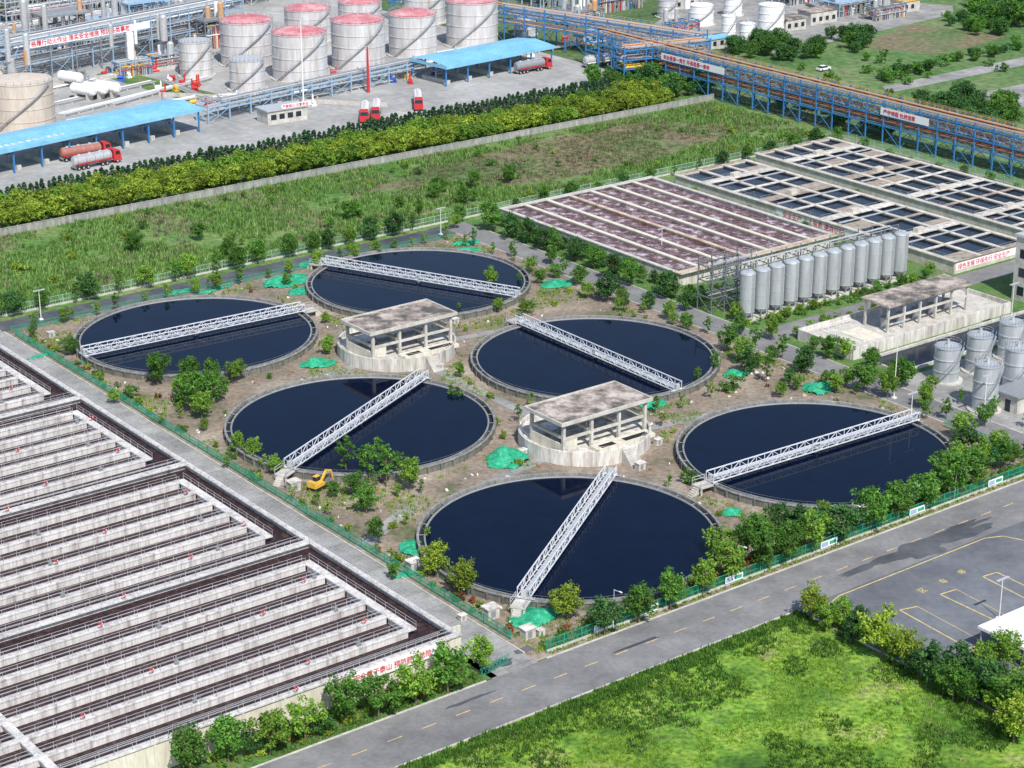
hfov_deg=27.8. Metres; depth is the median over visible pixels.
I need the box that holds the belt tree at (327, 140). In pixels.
[323,137,338,143]
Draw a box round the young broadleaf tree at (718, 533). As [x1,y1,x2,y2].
[702,524,732,556]
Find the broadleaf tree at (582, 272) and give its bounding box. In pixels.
[568,264,589,284]
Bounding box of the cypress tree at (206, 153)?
[204,151,210,164]
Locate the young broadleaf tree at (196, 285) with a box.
[189,277,200,292]
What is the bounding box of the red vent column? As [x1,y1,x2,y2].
[364,46,369,92]
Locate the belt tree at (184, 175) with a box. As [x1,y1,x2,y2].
[168,170,194,193]
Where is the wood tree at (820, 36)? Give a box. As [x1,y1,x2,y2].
[810,33,828,43]
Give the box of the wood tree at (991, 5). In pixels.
[985,2,1003,17]
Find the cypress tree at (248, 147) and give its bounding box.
[244,144,251,154]
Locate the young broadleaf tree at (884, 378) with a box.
[877,365,900,397]
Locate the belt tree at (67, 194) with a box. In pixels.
[55,190,82,215]
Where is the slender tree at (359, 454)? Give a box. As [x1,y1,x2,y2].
[355,444,366,469]
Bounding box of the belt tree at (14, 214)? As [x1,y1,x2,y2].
[7,207,26,224]
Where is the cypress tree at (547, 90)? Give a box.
[545,87,551,100]
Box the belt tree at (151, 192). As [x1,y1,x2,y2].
[139,181,157,199]
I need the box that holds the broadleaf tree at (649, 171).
[644,167,657,176]
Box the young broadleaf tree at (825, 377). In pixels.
[820,369,831,380]
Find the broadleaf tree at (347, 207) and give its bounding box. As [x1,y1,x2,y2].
[339,200,358,215]
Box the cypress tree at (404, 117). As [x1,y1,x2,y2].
[402,114,408,125]
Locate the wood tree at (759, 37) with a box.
[752,31,775,45]
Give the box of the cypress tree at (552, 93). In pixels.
[550,87,554,97]
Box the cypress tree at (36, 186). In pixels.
[33,181,38,190]
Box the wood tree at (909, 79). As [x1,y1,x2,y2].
[905,77,913,83]
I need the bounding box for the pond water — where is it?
[879,313,1023,366]
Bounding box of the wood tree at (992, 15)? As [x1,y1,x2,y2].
[982,6,1001,20]
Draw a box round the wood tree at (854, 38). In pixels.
[850,33,867,44]
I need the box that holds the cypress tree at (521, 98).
[518,93,524,104]
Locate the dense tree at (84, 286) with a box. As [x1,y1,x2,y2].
[73,271,101,300]
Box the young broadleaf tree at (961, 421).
[949,410,978,439]
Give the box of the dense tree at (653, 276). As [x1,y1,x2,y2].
[648,269,657,282]
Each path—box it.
[308,365,356,378]
[354,504,417,549]
[435,370,529,415]
[456,328,500,340]
[476,458,544,484]
[651,413,707,429]
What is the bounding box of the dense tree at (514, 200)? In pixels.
[512,198,520,204]
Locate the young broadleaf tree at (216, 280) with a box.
[206,271,223,288]
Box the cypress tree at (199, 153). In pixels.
[195,147,207,166]
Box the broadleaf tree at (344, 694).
[323,669,363,717]
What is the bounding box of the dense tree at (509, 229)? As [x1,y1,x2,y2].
[500,211,520,237]
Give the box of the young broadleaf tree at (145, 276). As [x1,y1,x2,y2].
[134,265,154,287]
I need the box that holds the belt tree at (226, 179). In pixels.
[216,170,232,185]
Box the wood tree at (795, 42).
[785,37,799,50]
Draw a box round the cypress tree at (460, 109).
[457,104,463,117]
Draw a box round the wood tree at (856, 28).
[847,20,866,33]
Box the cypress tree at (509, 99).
[505,93,512,110]
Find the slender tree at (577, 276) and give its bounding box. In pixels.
[573,273,579,282]
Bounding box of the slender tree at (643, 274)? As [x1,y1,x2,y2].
[638,267,648,279]
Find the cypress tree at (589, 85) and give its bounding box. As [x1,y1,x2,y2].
[587,81,592,90]
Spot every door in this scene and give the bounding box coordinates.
[491,610,495,617]
[1004,399,1010,411]
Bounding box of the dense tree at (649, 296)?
[640,290,656,309]
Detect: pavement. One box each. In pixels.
[0,0,633,193]
[626,0,952,52]
[797,521,1023,721]
[896,349,1023,432]
[981,84,1023,107]
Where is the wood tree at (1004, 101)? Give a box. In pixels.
[993,95,1020,110]
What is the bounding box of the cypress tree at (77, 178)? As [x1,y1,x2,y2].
[75,174,81,184]
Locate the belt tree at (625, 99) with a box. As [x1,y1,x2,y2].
[615,92,634,110]
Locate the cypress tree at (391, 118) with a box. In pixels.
[389,113,395,126]
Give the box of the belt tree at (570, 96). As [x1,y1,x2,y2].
[565,93,577,107]
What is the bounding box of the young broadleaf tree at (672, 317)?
[668,311,678,324]
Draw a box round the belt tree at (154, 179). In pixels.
[145,177,160,188]
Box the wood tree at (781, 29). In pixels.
[772,27,787,38]
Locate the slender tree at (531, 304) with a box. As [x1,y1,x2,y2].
[528,299,536,311]
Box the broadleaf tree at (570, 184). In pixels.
[563,180,579,192]
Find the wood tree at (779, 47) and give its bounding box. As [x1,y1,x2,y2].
[774,41,791,59]
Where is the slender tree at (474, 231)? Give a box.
[468,227,476,246]
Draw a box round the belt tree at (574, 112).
[565,107,579,119]
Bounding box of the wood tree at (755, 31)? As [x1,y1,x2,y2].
[750,27,764,38]
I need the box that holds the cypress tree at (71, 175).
[68,173,76,184]
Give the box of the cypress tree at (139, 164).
[137,160,143,169]
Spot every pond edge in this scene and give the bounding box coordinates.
[877,362,887,369]
[880,310,1023,356]
[913,340,997,368]
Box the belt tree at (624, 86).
[605,80,628,92]
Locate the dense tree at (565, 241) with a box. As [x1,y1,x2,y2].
[561,234,569,248]
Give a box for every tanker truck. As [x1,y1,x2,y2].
[59,140,111,161]
[71,147,121,170]
[360,100,369,122]
[371,98,380,119]
[413,88,422,109]
[513,56,552,74]
[582,51,621,66]
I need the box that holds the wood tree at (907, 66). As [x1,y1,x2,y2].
[901,64,910,71]
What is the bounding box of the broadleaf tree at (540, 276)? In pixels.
[532,267,546,282]
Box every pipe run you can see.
[53,71,119,89]
[55,80,156,106]
[57,85,172,116]
[67,95,197,119]
[107,76,213,106]
[162,80,215,103]
[213,87,332,98]
[268,78,397,103]
[538,40,605,52]
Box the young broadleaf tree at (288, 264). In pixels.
[284,260,293,273]
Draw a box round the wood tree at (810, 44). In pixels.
[804,40,818,55]
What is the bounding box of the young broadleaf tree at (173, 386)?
[170,373,190,397]
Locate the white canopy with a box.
[978,606,1023,665]
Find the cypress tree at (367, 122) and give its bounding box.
[365,118,371,137]
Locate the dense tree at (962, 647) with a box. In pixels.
[943,639,979,672]
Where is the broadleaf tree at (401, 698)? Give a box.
[386,686,408,708]
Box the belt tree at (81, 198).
[73,193,87,210]
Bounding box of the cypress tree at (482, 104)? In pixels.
[479,100,486,114]
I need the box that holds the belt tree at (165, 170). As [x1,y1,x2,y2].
[156,165,174,175]
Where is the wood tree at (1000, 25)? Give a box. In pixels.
[991,16,1009,33]
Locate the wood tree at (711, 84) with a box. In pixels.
[697,73,717,90]
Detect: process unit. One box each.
[0,0,49,64]
[0,0,68,28]
[4,28,30,73]
[30,0,94,57]
[42,0,110,15]
[83,0,147,50]
[108,20,152,77]
[118,0,174,44]
[143,13,179,67]
[162,0,213,35]
[188,1,225,48]
[521,0,570,7]
[549,0,604,26]
[577,0,643,13]
[663,0,699,34]
[768,0,815,5]
[817,0,872,16]
[863,0,907,21]
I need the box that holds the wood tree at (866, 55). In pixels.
[863,51,871,60]
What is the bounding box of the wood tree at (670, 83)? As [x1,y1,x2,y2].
[659,79,681,97]
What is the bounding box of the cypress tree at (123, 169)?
[120,166,126,174]
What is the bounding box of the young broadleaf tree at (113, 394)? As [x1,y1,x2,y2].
[106,388,120,403]
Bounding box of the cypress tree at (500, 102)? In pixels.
[496,97,503,110]
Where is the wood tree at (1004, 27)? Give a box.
[992,25,1006,34]
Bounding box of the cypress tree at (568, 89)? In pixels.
[564,85,570,96]
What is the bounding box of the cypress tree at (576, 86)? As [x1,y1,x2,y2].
[574,82,579,93]
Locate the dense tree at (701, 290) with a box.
[692,283,708,306]
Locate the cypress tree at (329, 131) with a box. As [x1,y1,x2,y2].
[326,128,333,139]
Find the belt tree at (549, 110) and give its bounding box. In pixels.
[548,104,555,120]
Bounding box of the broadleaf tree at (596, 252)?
[583,243,605,268]
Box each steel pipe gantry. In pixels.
[696,245,751,314]
[723,221,898,315]
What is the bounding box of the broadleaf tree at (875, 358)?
[864,351,882,367]
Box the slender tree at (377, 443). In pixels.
[371,436,385,460]
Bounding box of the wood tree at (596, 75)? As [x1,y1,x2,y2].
[588,72,602,82]
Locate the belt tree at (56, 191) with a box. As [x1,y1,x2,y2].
[49,187,67,199]
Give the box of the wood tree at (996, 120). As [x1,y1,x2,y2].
[983,116,1008,140]
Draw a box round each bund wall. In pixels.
[53,65,177,86]
[159,92,387,106]
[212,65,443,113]
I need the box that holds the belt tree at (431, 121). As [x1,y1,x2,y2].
[422,116,438,129]
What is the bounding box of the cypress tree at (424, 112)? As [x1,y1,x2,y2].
[422,109,428,118]
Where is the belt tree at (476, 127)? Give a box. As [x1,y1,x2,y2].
[465,121,484,138]
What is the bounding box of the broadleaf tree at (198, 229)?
[190,219,205,240]
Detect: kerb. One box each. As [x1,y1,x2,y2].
[4,331,524,652]
[251,680,485,767]
[392,612,792,767]
[456,233,1007,446]
[489,231,749,329]
[546,479,1023,658]
[787,344,1023,433]
[798,610,1003,714]
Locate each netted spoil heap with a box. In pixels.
[26,350,58,359]
[163,288,191,294]
[195,285,232,294]
[262,273,306,287]
[288,287,307,294]
[298,260,311,267]
[299,357,336,367]
[395,569,421,578]
[398,539,420,555]
[452,240,479,245]
[458,247,480,250]
[486,446,528,469]
[509,606,559,627]
[541,279,572,288]
[639,400,666,408]
[722,369,748,378]
[722,507,742,516]
[802,381,835,394]
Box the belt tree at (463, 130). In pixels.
[454,124,475,140]
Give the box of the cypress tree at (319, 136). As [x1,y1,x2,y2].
[317,131,322,139]
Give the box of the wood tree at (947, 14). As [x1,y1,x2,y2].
[940,10,953,18]
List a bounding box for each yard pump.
[39,64,46,72]
[79,66,86,75]
[117,72,125,80]
[152,59,159,71]
[155,81,161,88]
[172,84,179,91]
[189,96,196,104]
[191,79,198,91]
[193,75,199,87]
[311,94,316,105]
[330,67,337,73]
[390,73,396,82]
[403,66,412,78]
[407,71,412,84]
[437,69,444,77]
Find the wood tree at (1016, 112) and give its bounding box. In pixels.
[999,104,1023,121]
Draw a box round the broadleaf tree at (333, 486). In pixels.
[327,480,340,494]
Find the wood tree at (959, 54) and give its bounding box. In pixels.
[954,51,963,60]
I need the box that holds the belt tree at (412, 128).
[402,125,417,147]
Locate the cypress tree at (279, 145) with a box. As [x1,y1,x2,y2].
[276,139,281,152]
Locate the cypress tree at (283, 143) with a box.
[279,135,287,151]
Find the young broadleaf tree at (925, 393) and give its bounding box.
[916,381,933,407]
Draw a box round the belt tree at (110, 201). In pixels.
[100,187,118,207]
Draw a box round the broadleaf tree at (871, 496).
[849,485,897,529]
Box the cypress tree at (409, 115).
[406,111,412,121]
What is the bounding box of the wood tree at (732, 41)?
[725,34,743,53]
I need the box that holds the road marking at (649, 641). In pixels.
[319,503,1012,767]
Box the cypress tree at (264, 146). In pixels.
[262,140,267,151]
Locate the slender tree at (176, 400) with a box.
[173,392,180,404]
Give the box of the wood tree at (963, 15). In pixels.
[955,9,967,21]
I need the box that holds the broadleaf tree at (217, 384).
[199,369,227,403]
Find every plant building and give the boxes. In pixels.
[572,29,608,45]
[677,0,697,9]
[702,34,730,49]
[784,13,807,31]
[797,5,838,25]
[890,0,919,11]
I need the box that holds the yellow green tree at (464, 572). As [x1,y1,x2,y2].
[445,556,478,595]
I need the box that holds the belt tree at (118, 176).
[104,171,126,185]
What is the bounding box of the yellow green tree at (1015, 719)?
[992,688,1023,743]
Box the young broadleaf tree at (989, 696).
[981,675,1010,712]
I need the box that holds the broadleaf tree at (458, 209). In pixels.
[453,204,466,217]
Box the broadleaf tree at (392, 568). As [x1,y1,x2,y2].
[386,562,399,578]
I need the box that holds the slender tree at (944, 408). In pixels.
[939,397,953,414]
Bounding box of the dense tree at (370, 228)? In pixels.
[356,215,379,240]
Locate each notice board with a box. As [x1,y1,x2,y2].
[594,621,613,634]
[640,603,657,615]
[725,571,742,586]
[821,537,836,548]
[909,504,924,517]
[988,476,1002,488]
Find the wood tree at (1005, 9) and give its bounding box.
[997,1,1014,19]
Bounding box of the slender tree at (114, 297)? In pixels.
[111,292,120,308]
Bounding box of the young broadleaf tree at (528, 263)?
[520,257,535,273]
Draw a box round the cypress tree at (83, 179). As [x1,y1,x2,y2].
[80,171,85,182]
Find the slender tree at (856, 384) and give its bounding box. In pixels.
[853,381,859,394]
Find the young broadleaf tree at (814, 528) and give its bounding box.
[798,506,835,551]
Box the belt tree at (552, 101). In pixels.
[539,93,558,107]
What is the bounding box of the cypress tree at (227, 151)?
[222,145,230,155]
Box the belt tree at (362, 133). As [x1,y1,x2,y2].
[354,128,371,138]
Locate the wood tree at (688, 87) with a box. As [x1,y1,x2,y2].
[684,81,697,93]
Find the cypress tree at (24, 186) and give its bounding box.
[21,182,28,195]
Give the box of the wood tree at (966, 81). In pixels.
[949,79,975,93]
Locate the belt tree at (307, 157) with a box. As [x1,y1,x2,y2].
[295,150,318,170]
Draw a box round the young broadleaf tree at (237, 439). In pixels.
[229,430,244,448]
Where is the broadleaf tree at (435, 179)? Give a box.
[430,176,441,183]
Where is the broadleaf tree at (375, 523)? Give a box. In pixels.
[364,516,384,542]
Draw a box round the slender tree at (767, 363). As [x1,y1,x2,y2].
[760,354,774,382]
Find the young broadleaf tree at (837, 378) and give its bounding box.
[828,372,844,392]
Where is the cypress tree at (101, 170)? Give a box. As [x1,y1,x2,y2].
[98,167,105,178]
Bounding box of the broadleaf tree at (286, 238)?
[278,231,298,257]
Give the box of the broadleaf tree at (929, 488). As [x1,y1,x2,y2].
[905,471,942,508]
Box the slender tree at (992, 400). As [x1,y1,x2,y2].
[990,395,1000,414]
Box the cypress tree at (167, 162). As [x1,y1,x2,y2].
[165,157,170,167]
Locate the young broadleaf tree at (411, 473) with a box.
[396,456,421,490]
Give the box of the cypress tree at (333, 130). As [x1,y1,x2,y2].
[330,125,336,139]
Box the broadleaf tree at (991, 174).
[984,171,996,180]
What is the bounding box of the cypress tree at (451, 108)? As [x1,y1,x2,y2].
[447,105,454,116]
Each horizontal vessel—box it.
[57,70,83,86]
[69,82,96,100]
[82,81,107,99]
[95,80,120,98]
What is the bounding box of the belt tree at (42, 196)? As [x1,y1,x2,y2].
[28,188,55,214]
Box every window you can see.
[279,113,284,118]
[1016,286,1023,295]
[1018,268,1023,277]
[1020,249,1023,258]
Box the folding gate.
[480,653,508,676]
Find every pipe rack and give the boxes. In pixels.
[0,0,243,76]
[0,0,269,37]
[195,54,425,123]
[388,0,506,9]
[498,0,707,62]
[585,24,1023,177]
[613,34,710,77]
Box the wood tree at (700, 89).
[691,79,706,92]
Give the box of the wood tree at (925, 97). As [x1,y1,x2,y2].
[917,95,938,107]
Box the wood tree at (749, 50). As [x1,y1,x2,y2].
[741,42,760,57]
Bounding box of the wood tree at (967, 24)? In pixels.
[959,18,970,28]
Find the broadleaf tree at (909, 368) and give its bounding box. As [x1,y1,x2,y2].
[886,357,918,387]
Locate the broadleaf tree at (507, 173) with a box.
[501,163,515,183]
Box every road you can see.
[0,227,455,331]
[0,330,536,678]
[256,481,1023,767]
[442,222,1023,450]
[759,260,1014,339]
[883,57,1023,91]
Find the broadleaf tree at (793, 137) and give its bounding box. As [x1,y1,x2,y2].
[787,132,802,144]
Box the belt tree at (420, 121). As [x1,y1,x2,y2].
[408,116,431,129]
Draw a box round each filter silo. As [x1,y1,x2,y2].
[734,269,758,321]
[754,265,770,317]
[766,262,784,313]
[780,258,799,310]
[794,254,813,306]
[808,251,828,302]
[822,247,842,299]
[836,244,855,294]
[850,240,870,289]
[863,237,882,287]
[877,233,897,283]
[890,230,908,279]
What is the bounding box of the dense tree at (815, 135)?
[808,127,826,139]
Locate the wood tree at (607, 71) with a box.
[601,67,615,78]
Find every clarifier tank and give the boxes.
[73,291,322,381]
[223,368,496,486]
[305,244,530,321]
[416,464,723,617]
[470,311,720,401]
[675,395,955,512]
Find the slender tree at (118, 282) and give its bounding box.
[114,269,124,293]
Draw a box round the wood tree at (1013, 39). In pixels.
[1010,34,1020,43]
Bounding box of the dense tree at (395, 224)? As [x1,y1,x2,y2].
[383,210,407,234]
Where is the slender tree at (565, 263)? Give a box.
[559,256,569,275]
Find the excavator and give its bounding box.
[306,469,334,491]
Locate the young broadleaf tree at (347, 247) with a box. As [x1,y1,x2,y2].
[344,241,359,254]
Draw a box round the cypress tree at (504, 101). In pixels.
[502,96,508,109]
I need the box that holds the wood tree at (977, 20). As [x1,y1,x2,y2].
[968,14,987,27]
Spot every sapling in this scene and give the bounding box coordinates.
[91,299,100,310]
[95,371,103,380]
[140,291,148,300]
[158,412,166,421]
[163,283,173,296]
[175,400,183,408]
[222,455,229,468]
[257,453,266,464]
[287,485,296,499]
[312,491,319,504]
[323,500,333,515]
[371,476,377,486]
[393,482,401,492]
[401,512,409,525]
[421,232,428,240]
[423,526,430,535]
[441,222,449,239]
[462,234,468,242]
[525,392,533,403]
[640,299,648,308]
[658,412,666,425]
[662,474,672,487]
[678,394,686,408]
[706,382,715,392]
[805,319,814,325]
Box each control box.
[46,330,54,337]
[285,477,301,491]
[404,556,421,571]
[452,317,459,323]
[457,612,467,621]
[480,601,500,620]
[518,447,527,452]
[518,623,536,640]
[536,626,545,636]
[634,460,646,470]
[652,436,662,445]
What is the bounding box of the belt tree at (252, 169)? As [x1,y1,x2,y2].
[240,158,262,181]
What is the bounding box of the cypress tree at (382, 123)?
[379,116,386,129]
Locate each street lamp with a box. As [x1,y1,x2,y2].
[33,289,44,319]
[436,207,444,234]
[891,320,904,398]
[907,391,917,415]
[982,373,992,408]
[996,576,1009,617]
[1010,282,1018,316]
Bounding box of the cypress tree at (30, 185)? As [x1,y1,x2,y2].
[28,182,33,192]
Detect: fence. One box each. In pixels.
[0,212,452,316]
[11,231,452,332]
[14,328,510,639]
[461,133,828,218]
[546,465,1023,652]
[842,132,1023,187]
[944,418,1023,457]
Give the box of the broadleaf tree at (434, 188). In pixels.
[428,181,442,198]
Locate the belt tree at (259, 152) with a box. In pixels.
[252,148,268,159]
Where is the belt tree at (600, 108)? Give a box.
[593,99,608,114]
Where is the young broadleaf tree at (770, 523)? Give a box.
[763,521,773,532]
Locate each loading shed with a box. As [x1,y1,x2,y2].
[0,99,201,172]
[409,37,554,86]
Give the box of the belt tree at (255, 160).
[250,156,265,164]
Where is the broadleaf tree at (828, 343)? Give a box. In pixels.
[817,333,841,358]
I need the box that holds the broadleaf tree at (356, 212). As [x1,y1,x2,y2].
[350,202,362,215]
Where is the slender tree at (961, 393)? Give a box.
[958,388,964,404]
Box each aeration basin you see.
[0,340,83,421]
[0,392,188,518]
[0,457,312,642]
[0,535,461,767]
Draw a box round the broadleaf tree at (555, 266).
[548,263,561,277]
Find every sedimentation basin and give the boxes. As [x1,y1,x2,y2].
[674,156,1016,273]
[754,135,1023,237]
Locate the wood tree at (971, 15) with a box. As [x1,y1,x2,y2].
[967,12,978,20]
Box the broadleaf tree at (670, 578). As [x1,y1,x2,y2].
[656,566,686,609]
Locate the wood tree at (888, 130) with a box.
[874,115,897,136]
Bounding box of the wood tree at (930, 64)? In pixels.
[925,60,935,69]
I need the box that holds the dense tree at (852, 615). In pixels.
[845,604,872,636]
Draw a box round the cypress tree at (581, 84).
[578,81,584,93]
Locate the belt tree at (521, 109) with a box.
[508,104,529,115]
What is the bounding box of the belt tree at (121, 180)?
[113,177,127,192]
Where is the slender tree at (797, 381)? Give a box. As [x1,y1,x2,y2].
[793,377,800,391]
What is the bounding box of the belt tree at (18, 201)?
[12,198,26,207]
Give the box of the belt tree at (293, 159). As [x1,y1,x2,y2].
[286,154,302,172]
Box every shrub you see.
[10,260,28,272]
[49,274,59,282]
[53,344,60,350]
[63,233,71,239]
[65,248,76,258]
[65,269,78,277]
[82,363,91,369]
[114,214,121,222]
[120,231,129,237]
[122,385,139,398]
[137,219,147,228]
[142,207,151,214]
[147,404,158,413]
[179,425,188,432]
[206,753,221,762]
[215,251,224,259]
[217,757,227,766]
[228,452,238,458]
[233,755,240,762]
[245,753,251,760]
[251,472,263,480]
[256,748,266,755]
[266,185,276,193]
[292,732,302,740]
[297,498,306,505]
[299,738,306,744]
[320,726,333,735]
[330,709,343,720]
[340,715,352,724]
[342,523,351,531]
[362,711,369,719]
[378,224,387,230]
[387,519,398,528]
[389,551,401,559]
[392,553,404,562]
[400,161,408,167]
[401,700,409,707]
[407,214,419,223]
[412,166,423,174]
[417,565,431,575]
[430,678,439,689]
[435,682,445,691]
[447,383,463,395]
[454,590,465,599]
[468,595,477,603]
[472,600,483,609]
[486,158,497,164]
[487,391,494,398]
[498,429,506,438]
[504,622,513,632]
[511,458,523,464]
[524,189,534,196]
[554,627,569,641]
[562,622,570,632]
[574,626,585,636]
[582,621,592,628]
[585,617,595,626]
[679,584,690,592]
[680,465,698,483]
[698,146,709,152]
[714,108,724,113]
[714,510,722,515]
[716,567,731,577]
[718,373,745,390]
[726,144,735,150]
[742,559,757,569]
[776,316,786,321]
[793,307,800,314]
[797,62,806,68]
[798,545,809,553]
[823,73,831,79]
[831,74,841,81]
[833,621,844,628]
[847,296,856,302]
[861,65,872,72]
[876,56,886,62]
[876,65,894,77]
[879,49,888,56]
[884,75,894,82]
[893,70,906,79]
[910,62,924,71]
[924,71,933,77]
[936,54,954,66]
[940,487,951,495]
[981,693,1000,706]
[982,58,995,66]
[994,62,1009,71]
[1007,466,1018,474]
[1009,40,1022,49]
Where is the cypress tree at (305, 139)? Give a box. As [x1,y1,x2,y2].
[300,129,308,146]
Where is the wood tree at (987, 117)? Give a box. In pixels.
[981,114,1002,123]
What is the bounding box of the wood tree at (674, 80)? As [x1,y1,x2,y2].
[669,75,686,93]
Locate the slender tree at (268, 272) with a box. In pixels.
[265,266,272,275]
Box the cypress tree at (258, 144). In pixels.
[255,140,262,158]
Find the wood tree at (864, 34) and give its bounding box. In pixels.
[855,31,870,49]
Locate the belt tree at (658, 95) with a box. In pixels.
[651,90,664,104]
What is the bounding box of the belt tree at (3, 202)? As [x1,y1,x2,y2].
[0,198,16,220]
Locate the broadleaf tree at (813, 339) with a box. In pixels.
[806,335,819,347]
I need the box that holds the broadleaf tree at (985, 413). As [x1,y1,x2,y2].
[975,402,997,426]
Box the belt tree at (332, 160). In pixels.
[321,149,337,165]
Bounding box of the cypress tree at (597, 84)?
[593,79,599,95]
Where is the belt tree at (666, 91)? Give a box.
[656,86,674,102]
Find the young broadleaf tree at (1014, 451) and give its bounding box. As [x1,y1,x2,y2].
[1008,443,1020,461]
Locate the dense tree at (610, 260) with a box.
[599,253,623,274]
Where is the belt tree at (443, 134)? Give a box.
[430,124,455,144]
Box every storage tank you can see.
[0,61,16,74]
[0,69,55,133]
[178,33,215,79]
[219,11,272,67]
[227,51,267,92]
[270,22,328,82]
[283,0,330,42]
[330,11,385,72]
[337,0,381,16]
[387,5,436,58]
[403,0,445,24]
[444,0,497,48]
[511,11,537,36]
[655,0,678,18]
[688,0,715,27]
[721,0,743,16]
[721,11,737,35]
[739,18,756,43]
[757,0,786,35]
[930,336,964,385]
[960,325,996,375]
[966,354,1004,414]
[992,312,1023,361]
[999,338,1023,385]
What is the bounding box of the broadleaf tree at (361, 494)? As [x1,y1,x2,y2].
[349,482,381,513]
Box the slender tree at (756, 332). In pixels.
[749,326,763,348]
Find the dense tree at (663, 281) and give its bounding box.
[651,269,683,297]
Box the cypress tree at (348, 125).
[345,122,352,130]
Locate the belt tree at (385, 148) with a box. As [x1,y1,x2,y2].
[375,140,392,155]
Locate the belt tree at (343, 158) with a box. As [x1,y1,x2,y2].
[334,146,352,163]
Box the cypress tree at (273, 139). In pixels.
[270,137,277,149]
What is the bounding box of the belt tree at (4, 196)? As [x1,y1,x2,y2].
[0,193,15,206]
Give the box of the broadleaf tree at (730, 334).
[716,322,738,351]
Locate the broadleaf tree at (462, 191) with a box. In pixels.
[453,185,472,202]
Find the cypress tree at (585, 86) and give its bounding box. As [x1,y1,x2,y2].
[583,82,587,92]
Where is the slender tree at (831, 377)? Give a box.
[827,369,835,388]
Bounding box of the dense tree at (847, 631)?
[840,621,860,643]
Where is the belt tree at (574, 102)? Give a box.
[567,95,583,113]
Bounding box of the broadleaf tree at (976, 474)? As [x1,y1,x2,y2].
[949,445,994,483]
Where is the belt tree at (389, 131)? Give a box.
[386,129,401,140]
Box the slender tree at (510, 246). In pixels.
[508,241,516,252]
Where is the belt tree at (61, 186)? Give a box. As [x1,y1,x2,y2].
[49,181,74,196]
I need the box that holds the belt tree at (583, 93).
[574,90,592,101]
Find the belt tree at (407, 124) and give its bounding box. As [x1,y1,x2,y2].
[400,120,418,130]
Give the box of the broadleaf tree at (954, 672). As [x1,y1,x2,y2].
[934,659,969,700]
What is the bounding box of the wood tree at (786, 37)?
[774,33,794,43]
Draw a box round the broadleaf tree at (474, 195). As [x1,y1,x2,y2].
[469,188,479,201]
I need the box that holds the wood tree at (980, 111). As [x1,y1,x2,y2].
[977,107,997,114]
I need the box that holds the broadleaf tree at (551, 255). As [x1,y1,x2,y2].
[545,246,556,259]
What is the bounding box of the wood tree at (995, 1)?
[987,0,1005,7]
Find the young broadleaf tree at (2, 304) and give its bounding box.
[0,301,4,309]
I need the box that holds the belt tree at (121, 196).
[109,187,129,205]
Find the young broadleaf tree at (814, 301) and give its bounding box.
[808,298,817,307]
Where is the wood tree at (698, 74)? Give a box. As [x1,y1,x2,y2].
[688,69,707,91]
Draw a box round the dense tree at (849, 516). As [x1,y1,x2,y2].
[821,503,869,540]
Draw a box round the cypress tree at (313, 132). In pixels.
[310,130,317,144]
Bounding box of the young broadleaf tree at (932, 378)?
[924,374,939,387]
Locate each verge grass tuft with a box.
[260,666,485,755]
[537,471,1023,653]
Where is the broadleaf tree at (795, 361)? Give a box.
[792,355,806,368]
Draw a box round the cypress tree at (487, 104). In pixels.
[483,99,491,113]
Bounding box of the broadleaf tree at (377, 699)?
[359,671,404,716]
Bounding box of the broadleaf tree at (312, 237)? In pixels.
[302,230,320,250]
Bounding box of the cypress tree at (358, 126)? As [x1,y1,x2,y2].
[355,122,360,131]
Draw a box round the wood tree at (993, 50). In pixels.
[986,45,999,57]
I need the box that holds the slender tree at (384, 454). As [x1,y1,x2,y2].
[376,443,397,486]
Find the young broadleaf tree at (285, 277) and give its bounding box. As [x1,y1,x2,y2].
[282,271,293,283]
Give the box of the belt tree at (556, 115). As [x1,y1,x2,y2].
[550,107,565,122]
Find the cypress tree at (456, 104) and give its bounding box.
[453,102,460,116]
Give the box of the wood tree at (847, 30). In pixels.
[838,26,852,35]
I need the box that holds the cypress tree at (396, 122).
[393,113,400,129]
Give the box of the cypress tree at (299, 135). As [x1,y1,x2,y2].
[297,133,302,144]
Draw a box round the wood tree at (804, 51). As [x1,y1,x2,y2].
[799,44,813,56]
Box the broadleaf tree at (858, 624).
[853,615,871,640]
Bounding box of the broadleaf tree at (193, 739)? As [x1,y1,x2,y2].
[168,722,212,767]
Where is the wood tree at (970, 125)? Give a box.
[961,113,979,134]
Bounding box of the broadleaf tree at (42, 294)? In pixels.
[33,287,50,309]
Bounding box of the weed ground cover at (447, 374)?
[33,234,1003,653]
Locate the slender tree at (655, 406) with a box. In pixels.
[652,395,659,413]
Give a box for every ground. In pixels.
[0,0,1023,680]
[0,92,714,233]
[0,101,854,321]
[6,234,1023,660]
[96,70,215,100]
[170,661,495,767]
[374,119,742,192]
[403,611,1023,767]
[466,136,1023,380]
[712,0,1023,166]
[862,25,1008,53]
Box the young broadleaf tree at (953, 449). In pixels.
[936,446,962,467]
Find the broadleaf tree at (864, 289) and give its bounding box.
[860,286,868,294]
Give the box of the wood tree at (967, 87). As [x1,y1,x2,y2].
[957,83,979,98]
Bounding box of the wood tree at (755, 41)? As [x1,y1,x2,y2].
[752,34,773,49]
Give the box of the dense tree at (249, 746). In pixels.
[240,729,263,752]
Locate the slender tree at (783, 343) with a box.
[775,334,789,358]
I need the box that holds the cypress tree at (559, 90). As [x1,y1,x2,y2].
[557,86,563,98]
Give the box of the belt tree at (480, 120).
[475,118,490,128]
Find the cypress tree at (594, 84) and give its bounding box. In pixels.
[591,79,596,92]

